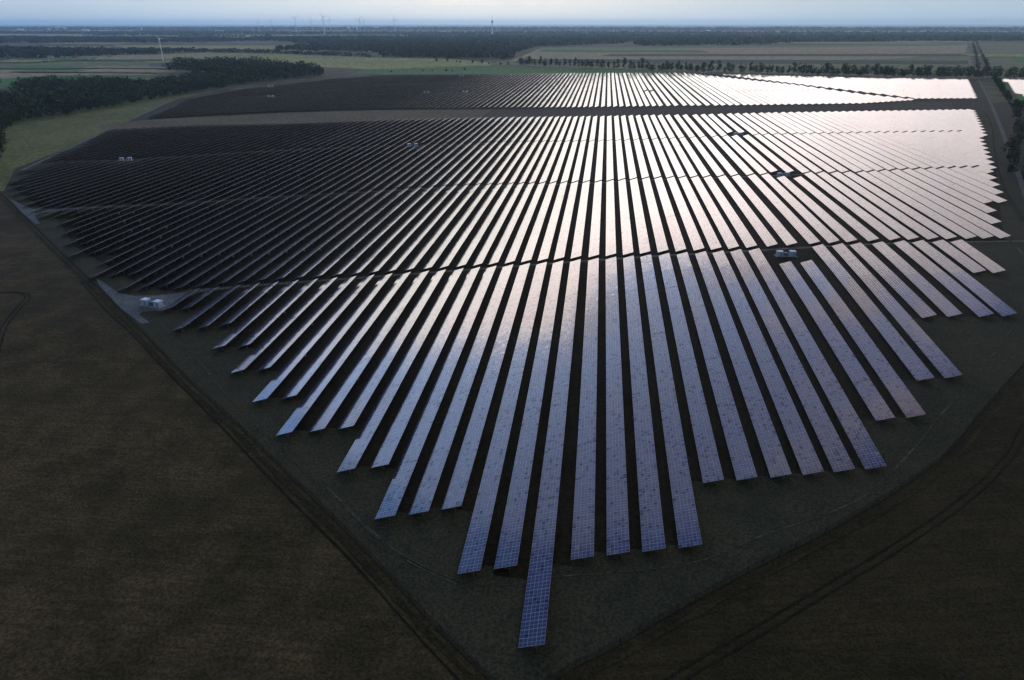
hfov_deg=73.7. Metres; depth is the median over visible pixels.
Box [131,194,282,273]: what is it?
solar panel row
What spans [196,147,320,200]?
solar panel row
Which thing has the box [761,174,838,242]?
solar panel row
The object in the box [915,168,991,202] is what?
solar panel row
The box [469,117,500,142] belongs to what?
solar panel row
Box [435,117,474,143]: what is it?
solar panel row
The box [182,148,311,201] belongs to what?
solar panel row
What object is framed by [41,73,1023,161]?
solar panel rows
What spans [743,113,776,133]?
solar panel row
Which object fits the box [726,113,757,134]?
solar panel row
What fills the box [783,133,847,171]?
solar panel row
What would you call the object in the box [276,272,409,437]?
solar panel row
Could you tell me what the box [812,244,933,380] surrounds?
solar panel row
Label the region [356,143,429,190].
solar panel row
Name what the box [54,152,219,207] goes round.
solar panel row
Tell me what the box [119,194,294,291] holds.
solar panel row
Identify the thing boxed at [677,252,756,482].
solar panel row
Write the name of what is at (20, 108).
broadleaf tree
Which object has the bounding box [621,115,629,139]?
solar panel row
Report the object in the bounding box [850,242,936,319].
solar panel row
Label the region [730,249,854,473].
solar panel row
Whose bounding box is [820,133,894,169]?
solar panel row
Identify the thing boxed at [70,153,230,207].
solar panel row
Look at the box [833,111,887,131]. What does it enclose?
solar panel row
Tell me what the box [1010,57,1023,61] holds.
green field
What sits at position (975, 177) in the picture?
solar panel row
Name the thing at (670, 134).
solar panel row
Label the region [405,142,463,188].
solar panel row
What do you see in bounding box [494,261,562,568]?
solar panel row
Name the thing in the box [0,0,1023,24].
sky
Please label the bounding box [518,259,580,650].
solar panel row
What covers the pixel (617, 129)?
solar panel row
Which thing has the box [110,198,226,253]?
solar panel row
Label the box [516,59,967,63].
dark green field
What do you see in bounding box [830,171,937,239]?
solar panel row
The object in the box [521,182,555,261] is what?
solar panel row
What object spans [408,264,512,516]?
solar panel row
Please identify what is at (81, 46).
tan field
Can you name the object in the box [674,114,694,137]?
solar panel row
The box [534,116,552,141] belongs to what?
solar panel row
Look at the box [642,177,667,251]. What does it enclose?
solar panel row
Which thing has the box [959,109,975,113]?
solar panel row
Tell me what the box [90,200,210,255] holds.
solar panel row
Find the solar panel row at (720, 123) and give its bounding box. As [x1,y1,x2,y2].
[709,114,731,132]
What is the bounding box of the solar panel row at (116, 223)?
[67,202,168,243]
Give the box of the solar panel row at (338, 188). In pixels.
[332,146,407,191]
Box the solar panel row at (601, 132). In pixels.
[598,116,603,140]
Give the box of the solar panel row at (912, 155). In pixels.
[857,132,940,167]
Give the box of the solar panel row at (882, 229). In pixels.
[805,172,900,239]
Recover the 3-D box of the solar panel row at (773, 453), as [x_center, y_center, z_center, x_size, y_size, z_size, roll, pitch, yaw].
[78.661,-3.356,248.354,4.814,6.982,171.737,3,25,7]
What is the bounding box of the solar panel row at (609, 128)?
[607,116,611,140]
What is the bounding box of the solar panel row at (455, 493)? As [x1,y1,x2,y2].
[441,263,529,509]
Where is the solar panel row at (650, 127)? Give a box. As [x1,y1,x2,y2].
[643,115,656,138]
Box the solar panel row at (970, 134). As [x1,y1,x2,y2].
[959,130,983,137]
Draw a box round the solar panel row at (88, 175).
[29,157,149,192]
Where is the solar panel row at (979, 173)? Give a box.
[961,166,996,180]
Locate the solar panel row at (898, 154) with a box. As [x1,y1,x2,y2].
[848,132,930,168]
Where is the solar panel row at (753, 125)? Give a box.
[734,113,766,134]
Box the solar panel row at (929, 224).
[843,171,956,239]
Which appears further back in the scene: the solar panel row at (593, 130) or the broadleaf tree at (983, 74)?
the broadleaf tree at (983, 74)
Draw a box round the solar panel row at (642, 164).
[634,139,648,177]
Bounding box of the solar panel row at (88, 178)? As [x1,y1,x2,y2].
[18,156,161,199]
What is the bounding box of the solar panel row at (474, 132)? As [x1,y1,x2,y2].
[461,117,493,142]
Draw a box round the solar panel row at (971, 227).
[868,171,992,238]
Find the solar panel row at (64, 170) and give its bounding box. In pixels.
[21,159,104,182]
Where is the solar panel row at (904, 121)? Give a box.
[869,110,932,131]
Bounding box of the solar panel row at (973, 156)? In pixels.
[903,131,992,164]
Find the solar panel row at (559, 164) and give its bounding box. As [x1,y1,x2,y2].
[550,140,569,182]
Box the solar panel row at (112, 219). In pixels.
[77,203,153,233]
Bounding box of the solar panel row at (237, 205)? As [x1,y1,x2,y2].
[91,196,254,279]
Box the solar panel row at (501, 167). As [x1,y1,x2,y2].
[487,141,521,183]
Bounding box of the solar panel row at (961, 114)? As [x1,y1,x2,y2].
[944,109,978,118]
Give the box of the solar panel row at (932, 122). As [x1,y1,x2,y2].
[893,110,960,130]
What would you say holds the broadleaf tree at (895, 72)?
on the ground at (992, 90)
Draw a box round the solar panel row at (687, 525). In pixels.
[640,254,701,549]
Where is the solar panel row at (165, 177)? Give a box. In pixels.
[88,151,241,205]
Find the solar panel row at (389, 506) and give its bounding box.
[375,266,495,519]
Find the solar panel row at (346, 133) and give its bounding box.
[311,120,376,147]
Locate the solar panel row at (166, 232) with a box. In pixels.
[98,197,240,264]
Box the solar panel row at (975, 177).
[950,167,999,187]
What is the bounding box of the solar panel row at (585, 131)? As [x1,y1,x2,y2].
[581,116,590,140]
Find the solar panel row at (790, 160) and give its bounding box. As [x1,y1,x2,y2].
[754,134,808,172]
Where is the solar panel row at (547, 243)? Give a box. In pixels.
[538,182,566,260]
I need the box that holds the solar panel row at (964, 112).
[951,109,977,116]
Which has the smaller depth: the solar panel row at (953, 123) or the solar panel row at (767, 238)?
the solar panel row at (767, 238)
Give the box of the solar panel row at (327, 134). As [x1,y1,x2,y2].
[294,119,365,147]
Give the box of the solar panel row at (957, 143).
[922,131,989,153]
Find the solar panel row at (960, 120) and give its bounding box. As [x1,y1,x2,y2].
[921,110,982,126]
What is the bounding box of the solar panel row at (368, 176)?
[343,146,416,192]
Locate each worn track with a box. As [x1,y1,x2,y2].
[152,255,1023,585]
[306,477,472,589]
[972,166,1023,255]
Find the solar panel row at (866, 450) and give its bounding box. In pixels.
[749,248,885,470]
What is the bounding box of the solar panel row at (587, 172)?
[583,140,593,181]
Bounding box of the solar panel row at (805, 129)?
[772,112,812,133]
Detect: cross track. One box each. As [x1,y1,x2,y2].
[58,134,819,162]
[81,170,914,208]
[189,240,1023,290]
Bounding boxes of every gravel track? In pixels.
[19,129,107,170]
[132,94,199,117]
[187,81,459,101]
[203,75,363,93]
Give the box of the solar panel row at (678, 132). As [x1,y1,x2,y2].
[666,115,683,137]
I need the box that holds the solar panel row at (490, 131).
[477,117,506,142]
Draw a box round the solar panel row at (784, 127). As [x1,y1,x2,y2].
[758,112,796,133]
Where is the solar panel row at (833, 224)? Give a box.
[777,176,856,241]
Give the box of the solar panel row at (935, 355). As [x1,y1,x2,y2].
[832,243,961,379]
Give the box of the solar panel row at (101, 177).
[36,156,171,197]
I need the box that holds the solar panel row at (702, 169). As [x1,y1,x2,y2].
[680,137,709,176]
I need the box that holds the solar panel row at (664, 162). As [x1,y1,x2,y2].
[652,138,673,177]
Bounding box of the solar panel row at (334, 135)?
[305,120,369,147]
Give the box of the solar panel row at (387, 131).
[360,119,413,144]
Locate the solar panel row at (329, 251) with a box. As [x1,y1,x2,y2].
[294,187,409,278]
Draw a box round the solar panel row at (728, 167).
[701,136,737,175]
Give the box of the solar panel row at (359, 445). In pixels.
[337,268,462,473]
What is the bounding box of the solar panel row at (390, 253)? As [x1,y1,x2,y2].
[368,185,456,274]
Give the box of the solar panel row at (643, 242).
[630,178,649,253]
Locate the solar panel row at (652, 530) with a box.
[623,255,665,553]
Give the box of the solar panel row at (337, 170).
[294,144,385,193]
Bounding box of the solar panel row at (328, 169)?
[280,144,377,194]
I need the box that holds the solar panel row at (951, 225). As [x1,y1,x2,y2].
[857,171,975,238]
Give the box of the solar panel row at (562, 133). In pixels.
[557,116,570,140]
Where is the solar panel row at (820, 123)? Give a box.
[796,112,841,132]
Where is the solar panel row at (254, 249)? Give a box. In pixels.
[195,191,346,286]
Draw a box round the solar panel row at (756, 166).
[723,135,766,173]
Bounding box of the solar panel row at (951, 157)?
[886,131,975,166]
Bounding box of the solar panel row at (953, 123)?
[908,110,985,132]
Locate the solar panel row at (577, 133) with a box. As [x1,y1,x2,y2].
[573,116,583,140]
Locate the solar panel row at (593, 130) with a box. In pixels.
[589,116,596,140]
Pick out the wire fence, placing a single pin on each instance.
(1016, 208)
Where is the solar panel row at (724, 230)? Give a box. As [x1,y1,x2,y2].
[691,176,738,248]
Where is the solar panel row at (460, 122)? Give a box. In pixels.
[427,118,466,143]
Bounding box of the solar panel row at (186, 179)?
[118,149,263,202]
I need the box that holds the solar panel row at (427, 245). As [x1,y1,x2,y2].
[404,184,479,270]
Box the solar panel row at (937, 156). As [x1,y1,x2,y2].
[876,132,965,166]
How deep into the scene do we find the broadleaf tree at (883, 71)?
1390.55 m
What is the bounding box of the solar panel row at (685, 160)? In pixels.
[670,138,696,176]
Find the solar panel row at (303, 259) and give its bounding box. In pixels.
[275,188,396,280]
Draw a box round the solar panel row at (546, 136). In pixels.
[542,116,558,140]
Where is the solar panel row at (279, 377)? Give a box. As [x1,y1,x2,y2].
[253,274,374,401]
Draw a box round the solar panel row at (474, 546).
[457,262,546,576]
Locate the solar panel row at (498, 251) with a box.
[488,182,534,264]
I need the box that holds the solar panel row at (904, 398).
[801,260,925,419]
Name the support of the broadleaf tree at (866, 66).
on the ground at (992, 90)
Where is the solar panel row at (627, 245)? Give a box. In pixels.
[618,179,632,254]
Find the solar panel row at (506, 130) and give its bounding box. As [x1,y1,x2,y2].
[494,117,519,141]
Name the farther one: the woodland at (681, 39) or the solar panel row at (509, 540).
the woodland at (681, 39)
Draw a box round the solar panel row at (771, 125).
[751,113,786,133]
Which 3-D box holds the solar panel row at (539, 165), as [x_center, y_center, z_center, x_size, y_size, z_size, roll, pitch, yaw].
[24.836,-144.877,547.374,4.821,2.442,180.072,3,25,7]
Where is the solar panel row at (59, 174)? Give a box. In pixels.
[9,160,110,189]
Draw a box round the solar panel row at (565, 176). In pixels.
[561,140,577,181]
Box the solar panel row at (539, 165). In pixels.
[529,141,553,182]
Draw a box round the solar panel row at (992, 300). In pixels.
[912,240,1016,317]
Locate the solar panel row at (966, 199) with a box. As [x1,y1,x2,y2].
[902,168,996,213]
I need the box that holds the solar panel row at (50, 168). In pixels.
[18,160,82,177]
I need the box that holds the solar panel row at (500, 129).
[487,117,513,141]
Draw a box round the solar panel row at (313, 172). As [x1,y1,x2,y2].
[268,145,367,194]
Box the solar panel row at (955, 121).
[914,110,984,129]
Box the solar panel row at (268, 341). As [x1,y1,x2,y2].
[231,277,336,373]
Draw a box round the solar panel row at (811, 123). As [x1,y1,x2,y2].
[788,112,832,132]
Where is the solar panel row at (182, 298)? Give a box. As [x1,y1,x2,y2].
[161,288,198,310]
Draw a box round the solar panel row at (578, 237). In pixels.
[571,181,589,257]
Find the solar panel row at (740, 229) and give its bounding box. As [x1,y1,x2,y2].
[704,176,756,247]
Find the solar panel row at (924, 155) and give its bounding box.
[867,132,953,167]
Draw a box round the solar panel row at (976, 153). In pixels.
[912,131,990,159]
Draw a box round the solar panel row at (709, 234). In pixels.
[679,176,720,249]
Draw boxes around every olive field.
[0,61,208,73]
[1,30,1023,32]
[7,69,83,71]
[975,43,1023,77]
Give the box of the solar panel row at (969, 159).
[895,131,996,168]
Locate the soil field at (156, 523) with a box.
[0,194,487,679]
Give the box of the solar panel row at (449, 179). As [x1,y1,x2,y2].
[441,142,488,186]
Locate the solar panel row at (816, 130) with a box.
[780,112,822,133]
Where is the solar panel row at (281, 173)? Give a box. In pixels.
[225,146,339,198]
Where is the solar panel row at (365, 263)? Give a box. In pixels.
[350,185,445,274]
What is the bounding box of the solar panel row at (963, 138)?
[941,131,985,145]
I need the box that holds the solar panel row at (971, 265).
[932,240,985,273]
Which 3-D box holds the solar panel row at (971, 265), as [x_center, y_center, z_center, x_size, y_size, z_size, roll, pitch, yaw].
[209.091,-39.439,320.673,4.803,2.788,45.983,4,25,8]
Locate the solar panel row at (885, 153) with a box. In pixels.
[839,132,917,168]
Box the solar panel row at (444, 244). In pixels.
[422,184,490,269]
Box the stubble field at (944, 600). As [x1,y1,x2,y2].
[556,221,1023,679]
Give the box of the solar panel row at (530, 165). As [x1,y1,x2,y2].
[518,141,545,183]
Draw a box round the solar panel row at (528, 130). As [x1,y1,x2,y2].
[518,116,540,141]
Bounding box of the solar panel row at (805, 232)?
[748,174,819,243]
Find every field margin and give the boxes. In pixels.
[0,197,478,679]
[574,374,1023,679]
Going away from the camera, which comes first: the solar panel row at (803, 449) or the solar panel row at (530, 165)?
the solar panel row at (803, 449)
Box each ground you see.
[0,24,1023,668]
[0,74,1023,679]
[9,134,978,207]
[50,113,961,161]
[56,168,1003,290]
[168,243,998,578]
[983,100,1023,220]
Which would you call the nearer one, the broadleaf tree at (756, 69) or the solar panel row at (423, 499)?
the solar panel row at (423, 499)
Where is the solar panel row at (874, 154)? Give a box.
[830,132,906,168]
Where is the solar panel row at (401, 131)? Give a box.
[376,119,425,144]
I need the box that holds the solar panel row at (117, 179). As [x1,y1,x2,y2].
[42,154,195,203]
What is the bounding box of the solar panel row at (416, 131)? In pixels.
[394,118,440,143]
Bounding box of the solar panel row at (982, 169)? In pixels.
[974,166,993,172]
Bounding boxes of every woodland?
[0,26,1023,30]
[0,30,1023,34]
[0,35,303,42]
[0,45,185,57]
[0,72,245,119]
[6,74,129,90]
[82,32,213,35]
[84,32,141,33]
[127,46,282,52]
[132,30,274,31]
[151,30,261,31]
[162,55,320,78]
[178,34,270,36]
[250,35,636,51]
[279,50,371,57]
[333,41,535,58]
[391,33,625,35]
[435,35,628,36]
[509,33,771,36]
[604,34,699,36]
[633,33,1023,45]
[882,32,1022,34]
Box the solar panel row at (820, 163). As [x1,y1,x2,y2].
[774,133,835,171]
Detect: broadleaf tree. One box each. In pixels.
[0,119,7,130]
[0,128,8,144]
[0,137,4,152]
[5,117,12,126]
[15,105,29,119]
[33,108,41,118]
[47,103,56,116]
[61,104,69,113]
[67,104,75,112]
[70,98,80,112]
[85,99,92,109]
[91,95,102,107]
[103,97,110,106]
[109,96,116,105]
[125,92,135,103]
[147,92,154,99]
[150,88,157,98]
[158,89,164,96]
[171,85,178,94]
[181,83,188,92]
[189,83,195,92]
[194,80,200,91]
[291,68,297,76]
[526,56,532,63]
[588,59,594,66]
[599,60,605,67]
[640,58,645,67]
[659,63,664,70]
[664,61,671,71]
[675,62,680,69]
[688,63,692,70]
[699,62,706,71]
[709,60,714,72]
[716,60,721,72]
[749,61,753,70]
[754,65,758,73]
[759,63,765,72]
[791,63,797,74]
[801,63,809,73]
[810,64,816,74]
[820,64,829,75]
[824,62,833,75]
[839,63,848,73]
[847,64,856,74]
[854,65,863,74]
[861,67,867,74]
[865,65,872,76]
[871,63,879,74]
[881,65,890,75]
[886,68,893,74]
[891,66,899,75]
[907,64,916,75]
[912,67,920,77]
[917,64,926,77]
[922,66,930,76]
[933,66,941,77]
[937,66,945,77]
[942,67,950,77]
[947,66,955,75]
[952,66,961,77]
[963,65,973,76]
[981,66,987,77]
[985,67,992,76]
[990,66,1001,75]
[1002,139,1016,152]
[1003,69,1011,77]
[1006,132,1023,145]
[1006,145,1020,157]
[1007,66,1018,78]
[1007,148,1022,164]
[1007,159,1020,172]
[1010,99,1017,107]
[1012,100,1023,111]
[1012,107,1022,117]
[1012,118,1020,127]
[1013,120,1023,133]
[1014,67,1023,77]
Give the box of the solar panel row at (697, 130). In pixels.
[682,114,704,136]
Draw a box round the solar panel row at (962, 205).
[891,169,1001,223]
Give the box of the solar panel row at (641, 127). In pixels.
[636,115,647,138]
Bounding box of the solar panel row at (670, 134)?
[658,114,674,137]
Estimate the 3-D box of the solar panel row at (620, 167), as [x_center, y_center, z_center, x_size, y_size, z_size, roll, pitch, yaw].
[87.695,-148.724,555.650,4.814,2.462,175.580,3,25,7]
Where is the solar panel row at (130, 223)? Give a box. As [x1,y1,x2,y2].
[82,202,181,245]
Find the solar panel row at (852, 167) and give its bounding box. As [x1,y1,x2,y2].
[793,133,861,171]
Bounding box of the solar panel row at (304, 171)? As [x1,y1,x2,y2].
[253,145,358,196]
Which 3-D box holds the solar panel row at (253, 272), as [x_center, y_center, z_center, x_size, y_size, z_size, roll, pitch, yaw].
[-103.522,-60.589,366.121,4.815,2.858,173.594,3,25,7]
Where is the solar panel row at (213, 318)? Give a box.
[197,283,258,328]
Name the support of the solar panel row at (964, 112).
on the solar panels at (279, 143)
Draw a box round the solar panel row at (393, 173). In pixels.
[369,143,437,189]
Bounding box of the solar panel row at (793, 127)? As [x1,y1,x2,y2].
[765,112,804,133]
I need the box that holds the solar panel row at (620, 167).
[616,140,624,179]
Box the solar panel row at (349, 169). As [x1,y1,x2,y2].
[305,144,394,193]
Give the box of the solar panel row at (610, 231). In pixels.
[606,180,615,257]
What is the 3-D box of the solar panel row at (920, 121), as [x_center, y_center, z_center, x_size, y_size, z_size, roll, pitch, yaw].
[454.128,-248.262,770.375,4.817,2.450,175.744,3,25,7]
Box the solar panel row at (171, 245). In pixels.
[110,195,268,277]
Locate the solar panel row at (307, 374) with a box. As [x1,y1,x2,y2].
[282,273,391,400]
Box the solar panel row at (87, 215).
[58,204,113,226]
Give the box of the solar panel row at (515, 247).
[504,182,544,264]
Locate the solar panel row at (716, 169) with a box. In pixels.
[690,137,723,175]
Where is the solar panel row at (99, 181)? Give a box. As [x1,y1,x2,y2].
[23,155,184,206]
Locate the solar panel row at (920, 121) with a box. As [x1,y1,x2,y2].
[885,110,950,130]
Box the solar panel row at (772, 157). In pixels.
[743,135,793,171]
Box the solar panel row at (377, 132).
[349,118,407,145]
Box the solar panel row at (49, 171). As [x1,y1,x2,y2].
[6,159,95,184]
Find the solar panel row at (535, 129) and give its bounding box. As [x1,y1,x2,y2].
[526,116,546,141]
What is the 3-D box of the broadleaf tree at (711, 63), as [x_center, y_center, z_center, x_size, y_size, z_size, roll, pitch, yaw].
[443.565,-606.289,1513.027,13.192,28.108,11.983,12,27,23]
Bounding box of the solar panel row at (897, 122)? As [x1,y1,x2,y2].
[862,110,924,131]
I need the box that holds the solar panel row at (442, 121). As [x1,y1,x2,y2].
[403,118,446,143]
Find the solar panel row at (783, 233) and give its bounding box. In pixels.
[732,175,796,245]
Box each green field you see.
[0,56,65,58]
[0,60,60,61]
[0,65,91,68]
[0,75,155,88]
[9,58,166,60]
[40,42,123,43]
[60,56,120,56]
[61,53,490,68]
[114,45,329,52]
[220,48,274,49]
[354,66,673,74]
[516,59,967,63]
[538,49,705,51]
[604,54,966,55]
[778,42,946,43]
[963,54,1023,56]
[988,79,1023,109]
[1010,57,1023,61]
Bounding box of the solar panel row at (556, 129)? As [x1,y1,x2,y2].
[549,116,564,141]
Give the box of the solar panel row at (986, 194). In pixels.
[926,167,1007,202]
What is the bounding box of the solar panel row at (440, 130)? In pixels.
[419,117,461,143]
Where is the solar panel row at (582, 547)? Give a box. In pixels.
[571,258,598,561]
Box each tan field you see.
[0,34,357,37]
[0,69,181,78]
[31,46,109,47]
[73,66,167,67]
[73,69,202,72]
[76,55,156,55]
[87,56,250,59]
[490,43,976,76]
[511,45,967,60]
[892,41,964,41]
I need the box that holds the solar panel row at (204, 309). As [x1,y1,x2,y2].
[173,284,240,331]
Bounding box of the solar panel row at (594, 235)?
[589,181,601,258]
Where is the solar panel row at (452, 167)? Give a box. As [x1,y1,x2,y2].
[429,142,480,186]
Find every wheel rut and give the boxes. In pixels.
[0,292,25,331]
[0,292,30,350]
[81,281,459,679]
[664,421,1023,679]
[683,438,1023,679]
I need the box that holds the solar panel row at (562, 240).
[554,181,577,259]
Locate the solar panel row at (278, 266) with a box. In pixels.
[257,189,383,282]
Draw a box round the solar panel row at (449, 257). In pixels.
[438,184,501,268]
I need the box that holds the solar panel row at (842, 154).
[802,133,872,171]
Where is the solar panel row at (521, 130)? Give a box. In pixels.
[510,117,532,141]
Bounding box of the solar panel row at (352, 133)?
[322,119,385,146]
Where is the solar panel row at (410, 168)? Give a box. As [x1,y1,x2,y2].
[380,142,447,190]
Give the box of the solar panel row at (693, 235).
[667,177,703,251]
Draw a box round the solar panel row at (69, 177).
[14,161,127,193]
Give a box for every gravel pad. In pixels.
[11,199,122,223]
[96,278,224,323]
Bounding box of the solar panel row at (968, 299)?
[894,240,993,317]
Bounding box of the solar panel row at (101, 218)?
[63,204,140,233]
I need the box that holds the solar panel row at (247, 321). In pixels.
[213,280,297,349]
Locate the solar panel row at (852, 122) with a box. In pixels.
[825,111,877,131]
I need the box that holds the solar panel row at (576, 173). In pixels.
[572,140,585,181]
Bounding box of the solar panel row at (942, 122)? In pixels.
[901,110,986,136]
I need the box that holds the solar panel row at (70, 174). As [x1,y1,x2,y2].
[21,160,119,188]
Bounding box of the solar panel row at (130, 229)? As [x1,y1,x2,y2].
[70,200,197,255]
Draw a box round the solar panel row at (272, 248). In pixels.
[216,190,359,286]
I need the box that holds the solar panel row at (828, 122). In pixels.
[803,111,851,132]
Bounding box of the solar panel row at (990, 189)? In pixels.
[938,167,1002,195]
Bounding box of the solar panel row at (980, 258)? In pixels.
[951,239,1004,273]
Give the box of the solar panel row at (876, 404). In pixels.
[779,261,894,421]
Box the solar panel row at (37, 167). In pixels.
[17,161,61,173]
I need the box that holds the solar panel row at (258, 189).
[239,145,350,197]
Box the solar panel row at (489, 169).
[475,141,513,184]
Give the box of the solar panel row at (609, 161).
[606,140,613,180]
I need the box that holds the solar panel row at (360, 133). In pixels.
[330,119,391,146]
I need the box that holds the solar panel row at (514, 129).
[502,116,527,141]
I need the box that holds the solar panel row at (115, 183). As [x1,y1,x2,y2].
[32,153,207,210]
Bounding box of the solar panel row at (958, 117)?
[929,110,980,123]
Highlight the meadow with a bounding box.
[0,93,194,190]
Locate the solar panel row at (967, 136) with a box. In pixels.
[950,131,983,142]
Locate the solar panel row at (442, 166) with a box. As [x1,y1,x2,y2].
[418,142,471,188]
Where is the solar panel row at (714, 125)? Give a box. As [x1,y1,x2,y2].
[701,114,726,135]
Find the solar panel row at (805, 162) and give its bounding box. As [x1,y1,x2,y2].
[764,134,821,172]
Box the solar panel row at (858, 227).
[794,176,878,240]
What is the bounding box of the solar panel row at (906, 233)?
[817,172,917,240]
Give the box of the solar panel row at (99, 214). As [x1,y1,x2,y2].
[75,204,125,225]
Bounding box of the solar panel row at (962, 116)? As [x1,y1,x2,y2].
[936,109,979,120]
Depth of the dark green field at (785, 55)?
2341.58 m
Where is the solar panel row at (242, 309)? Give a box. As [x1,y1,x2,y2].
[220,281,278,327]
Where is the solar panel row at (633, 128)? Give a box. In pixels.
[628,115,638,139]
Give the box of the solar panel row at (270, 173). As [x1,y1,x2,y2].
[213,146,331,199]
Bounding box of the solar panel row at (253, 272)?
[237,189,372,283]
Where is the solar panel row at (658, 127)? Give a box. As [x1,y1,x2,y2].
[650,115,665,138]
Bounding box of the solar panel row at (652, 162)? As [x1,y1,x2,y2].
[643,139,660,177]
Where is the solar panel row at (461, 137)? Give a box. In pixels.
[453,117,487,142]
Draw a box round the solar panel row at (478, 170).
[464,141,505,184]
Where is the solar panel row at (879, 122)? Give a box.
[848,111,906,131]
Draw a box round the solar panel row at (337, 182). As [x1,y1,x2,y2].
[319,143,404,192]
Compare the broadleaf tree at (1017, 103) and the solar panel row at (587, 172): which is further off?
the broadleaf tree at (1017, 103)
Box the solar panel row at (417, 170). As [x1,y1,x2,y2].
[392,142,455,188]
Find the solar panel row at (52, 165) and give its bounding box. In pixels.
[30,160,72,171]
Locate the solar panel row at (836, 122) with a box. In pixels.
[810,111,859,132]
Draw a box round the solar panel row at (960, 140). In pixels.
[932,131,986,149]
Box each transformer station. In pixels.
[119,157,132,160]
[139,297,166,308]
[407,143,417,146]
[773,250,796,256]
[777,172,790,176]
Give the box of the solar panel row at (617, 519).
[606,257,629,554]
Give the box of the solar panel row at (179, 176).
[103,150,252,203]
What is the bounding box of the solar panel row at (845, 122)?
[817,111,868,132]
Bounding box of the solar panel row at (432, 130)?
[412,118,453,142]
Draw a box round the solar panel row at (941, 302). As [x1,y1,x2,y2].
[872,241,961,316]
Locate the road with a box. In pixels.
[968,47,1023,197]
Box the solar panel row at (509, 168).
[497,141,529,183]
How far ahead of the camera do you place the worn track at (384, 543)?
148.20 m
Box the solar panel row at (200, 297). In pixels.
[181,286,218,310]
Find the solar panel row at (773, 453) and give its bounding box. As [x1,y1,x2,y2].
[695,251,791,479]
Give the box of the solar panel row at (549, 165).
[539,141,561,182]
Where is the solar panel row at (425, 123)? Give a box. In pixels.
[384,118,433,145]
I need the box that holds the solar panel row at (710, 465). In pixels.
[659,253,723,484]
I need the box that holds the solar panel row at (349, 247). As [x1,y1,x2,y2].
[312,187,420,277]
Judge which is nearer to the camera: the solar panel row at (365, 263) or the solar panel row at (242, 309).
the solar panel row at (242, 309)
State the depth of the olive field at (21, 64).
1832.76 m
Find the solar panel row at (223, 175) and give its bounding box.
[155,148,292,202]
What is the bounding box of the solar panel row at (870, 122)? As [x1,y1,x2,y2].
[841,111,896,131]
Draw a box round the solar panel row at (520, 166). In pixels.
[508,141,537,183]
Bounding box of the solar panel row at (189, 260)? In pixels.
[138,193,307,289]
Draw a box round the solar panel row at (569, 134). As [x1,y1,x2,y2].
[565,116,577,140]
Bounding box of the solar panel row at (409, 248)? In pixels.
[386,184,468,271]
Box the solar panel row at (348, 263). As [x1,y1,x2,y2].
[332,186,432,275]
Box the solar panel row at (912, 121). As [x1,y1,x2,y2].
[877,110,941,130]
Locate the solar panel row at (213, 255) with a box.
[160,192,321,287]
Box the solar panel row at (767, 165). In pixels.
[731,135,776,171]
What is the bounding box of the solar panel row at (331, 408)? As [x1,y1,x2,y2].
[309,271,428,431]
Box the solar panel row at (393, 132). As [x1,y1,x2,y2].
[368,118,420,145]
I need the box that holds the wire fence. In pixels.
[984,111,1022,217]
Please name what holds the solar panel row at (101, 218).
on the ground at (992, 90)
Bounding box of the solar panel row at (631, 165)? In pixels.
[624,139,636,178]
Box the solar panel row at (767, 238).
[718,175,777,246]
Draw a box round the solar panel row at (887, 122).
[855,110,915,131]
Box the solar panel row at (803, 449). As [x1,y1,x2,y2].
[713,250,823,476]
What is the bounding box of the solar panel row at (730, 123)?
[718,113,743,131]
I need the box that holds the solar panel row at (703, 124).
[692,114,715,136]
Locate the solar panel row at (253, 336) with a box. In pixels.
[238,279,316,348]
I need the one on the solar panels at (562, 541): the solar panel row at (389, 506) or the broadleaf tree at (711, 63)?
the solar panel row at (389, 506)
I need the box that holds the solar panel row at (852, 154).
[811,133,883,170]
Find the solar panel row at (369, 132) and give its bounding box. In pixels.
[341,119,398,145]
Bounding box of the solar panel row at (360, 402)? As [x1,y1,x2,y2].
[338,269,445,429]
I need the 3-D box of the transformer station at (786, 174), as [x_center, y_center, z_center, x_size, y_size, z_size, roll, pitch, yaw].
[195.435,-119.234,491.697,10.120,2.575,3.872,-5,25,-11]
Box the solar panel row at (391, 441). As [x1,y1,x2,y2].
[371,267,479,467]
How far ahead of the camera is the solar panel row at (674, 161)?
548.31 m
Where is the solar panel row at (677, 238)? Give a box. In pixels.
[654,177,685,252]
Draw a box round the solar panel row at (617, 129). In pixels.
[614,115,620,139]
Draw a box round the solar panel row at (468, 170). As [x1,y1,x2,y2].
[453,141,497,184]
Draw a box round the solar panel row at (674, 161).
[661,138,684,176]
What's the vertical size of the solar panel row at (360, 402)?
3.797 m
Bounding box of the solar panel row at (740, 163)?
[712,136,752,174]
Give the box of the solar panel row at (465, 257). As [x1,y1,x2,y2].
[456,183,512,266]
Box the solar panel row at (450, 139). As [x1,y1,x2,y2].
[445,117,480,142]
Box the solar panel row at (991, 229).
[879,170,1010,237]
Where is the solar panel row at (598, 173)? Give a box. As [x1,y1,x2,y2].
[595,140,602,180]
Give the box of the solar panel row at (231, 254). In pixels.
[174,192,332,289]
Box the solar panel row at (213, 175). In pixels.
[140,148,283,203]
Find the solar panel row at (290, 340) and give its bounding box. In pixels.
[257,276,355,372]
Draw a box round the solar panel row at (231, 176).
[170,148,300,202]
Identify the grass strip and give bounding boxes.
[97,109,491,129]
[481,102,952,117]
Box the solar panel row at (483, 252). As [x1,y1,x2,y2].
[472,183,523,265]
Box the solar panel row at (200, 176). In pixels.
[128,149,272,205]

